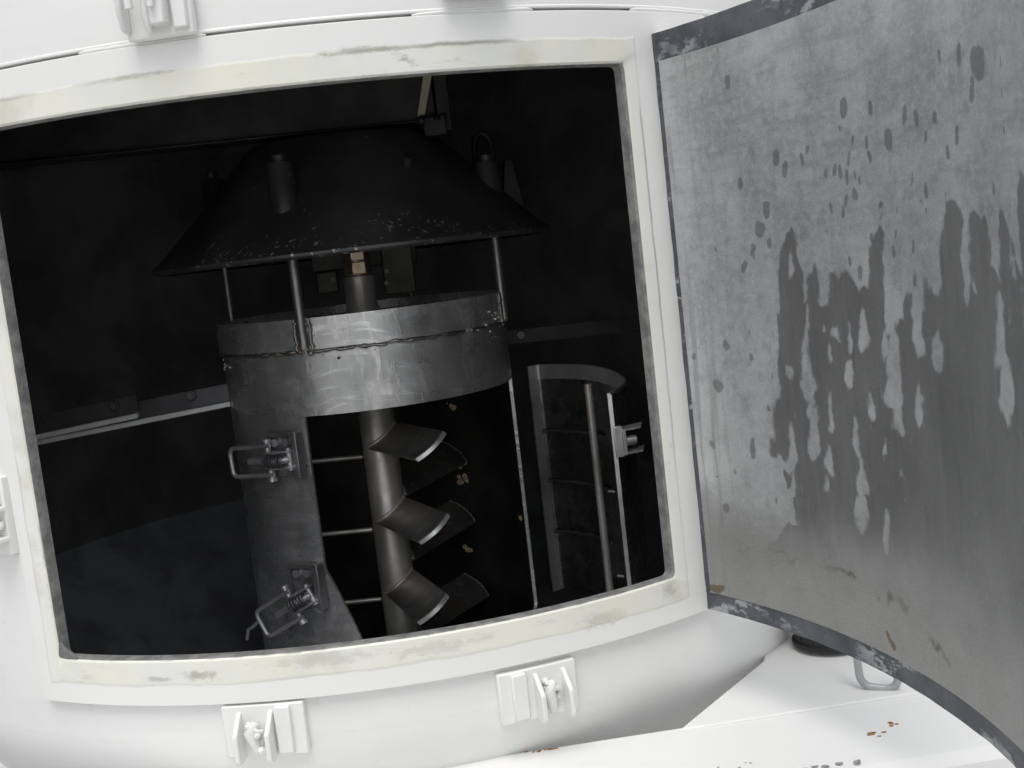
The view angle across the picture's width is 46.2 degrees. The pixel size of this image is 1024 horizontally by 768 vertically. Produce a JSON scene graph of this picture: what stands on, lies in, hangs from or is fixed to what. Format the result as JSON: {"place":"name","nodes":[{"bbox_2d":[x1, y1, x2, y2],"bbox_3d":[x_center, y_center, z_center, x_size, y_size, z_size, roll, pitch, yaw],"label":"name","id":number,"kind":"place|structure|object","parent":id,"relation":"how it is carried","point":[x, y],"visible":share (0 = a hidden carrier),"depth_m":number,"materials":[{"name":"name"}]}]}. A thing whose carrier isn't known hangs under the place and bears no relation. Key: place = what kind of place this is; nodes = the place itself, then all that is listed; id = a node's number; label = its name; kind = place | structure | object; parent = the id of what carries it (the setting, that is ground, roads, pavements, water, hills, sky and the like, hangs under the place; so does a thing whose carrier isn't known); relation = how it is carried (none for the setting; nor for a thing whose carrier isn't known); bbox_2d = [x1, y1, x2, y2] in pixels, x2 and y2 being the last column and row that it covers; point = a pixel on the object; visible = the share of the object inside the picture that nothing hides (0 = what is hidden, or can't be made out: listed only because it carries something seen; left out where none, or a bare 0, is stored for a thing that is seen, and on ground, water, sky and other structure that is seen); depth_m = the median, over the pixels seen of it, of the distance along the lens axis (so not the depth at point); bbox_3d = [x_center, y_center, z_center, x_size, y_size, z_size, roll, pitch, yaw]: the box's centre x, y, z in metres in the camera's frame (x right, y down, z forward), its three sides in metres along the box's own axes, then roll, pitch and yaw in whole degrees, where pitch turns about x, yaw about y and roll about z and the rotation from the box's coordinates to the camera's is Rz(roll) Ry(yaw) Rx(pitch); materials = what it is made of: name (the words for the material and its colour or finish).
{"place":"outdoors","nodes":[
{"label":"outdoors","id":0,"kind":"place"},
{"bbox_2d":[445,635,1015,767],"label":"chassis deck","id":1,"kind":"structure","parent":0,"point":[786,703],"depth_m":1.14,"materials":[{"name":"white paint"}]},
{"bbox_2d":[0,0,1023,767],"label":"mixing tank","id":2,"kind":"object","parent":1,"relation":"on","point":[790,232],"visible":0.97,"depth_m":1.12,"materials":[{"name":"white metal"}]},
{"bbox_2d":[343,251,488,635],"bbox_3d":[-0.130,0.180,1.683,0.137,0.765,0.328,-6,7,4],"label":"auger","id":3,"kind":"object","parent":2,"relation":"in","point":[407,532],"visible":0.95,"depth_m":1.66,"materials":[{"name":"metal"}]},
{"bbox_2d":[215,237,649,649],"bbox_3d":[-0.081,0.168,1.653,0.612,0.805,0.431,-5,7,16],"label":"mixing tube","id":4,"kind":"object","parent":2,"relation":"in","point":[305,386],"visible":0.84,"depth_m":1.60,"materials":[{"name":"metal"}]},
{"bbox_2d":[33,383,229,444],"bbox_3d":[-0.571,0.049,1.624,0.378,0.054,0.036,-7,7,-5],"label":"support arm","id":5,"kind":"object","parent":4,"relation":"attached to","point":[107,415],"visible":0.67,"depth_m":1.62},
{"bbox_2d":[150,128,551,294],"bbox_3d":[-0.220,-0.223,1.643,0.543,0.216,0.543,-7,7,-5],"label":"cone hood","id":6,"kind":"object","parent":4,"relation":"attached to","point":[390,200],"visible":0.99,"depth_m":1.47,"materials":[{"name":"metal"}]},
{"bbox_2d":[0,75,452,169],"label":"cross beam","id":7,"kind":"structure","parent":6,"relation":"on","point":[250,118],"depth_m":1.55,"materials":[{"name":"metal"}]},
{"bbox_2d":[446,402,521,552],"bbox_3d":[-0.037,0.146,1.795,0.010,0.237,0.159,-12,8,-37],"label":"meal residue","id":8,"kind":"object","parent":4,"relation":"attached to","point":[460,481],"visible":0.94,"depth_m":1.85},
{"bbox_2d":[507,316,640,344],"bbox_3d":[0.176,-0.085,1.716,0.381,0.027,0.018,-7,7,-5],"label":"support arm","id":9,"kind":"object","parent":4,"relation":"attached to","point":[582,329],"visible":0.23,"depth_m":1.71},
{"bbox_2d":[525,364,649,593],"bbox_3d":[0.112,0.159,1.590,0.102,0.343,0.445,-7,7,-5],"label":"tube door","id":10,"kind":"structure","parent":4,"relation":"attached to","point":[586,449],"depth_m":1.75,"materials":[{"name":"metal"}]},
{"bbox_2d":[651,0,1023,767],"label":"door","id":11,"kind":"structure","parent":2,"relation":"attached to","point":[845,178],"depth_m":0.96,"materials":[{"name":"grey paint"}]},
{"bbox_2d":[792,634,840,652],"bbox_3d":[0.353,0.269,1.340,0.083,0.034,0.083,-7,7,-5],"label":"filler cap","id":12,"kind":"object","parent":1,"relation":"on","point":[803,643],"visible":0.17,"depth_m":1.31,"materials":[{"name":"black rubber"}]}
]}

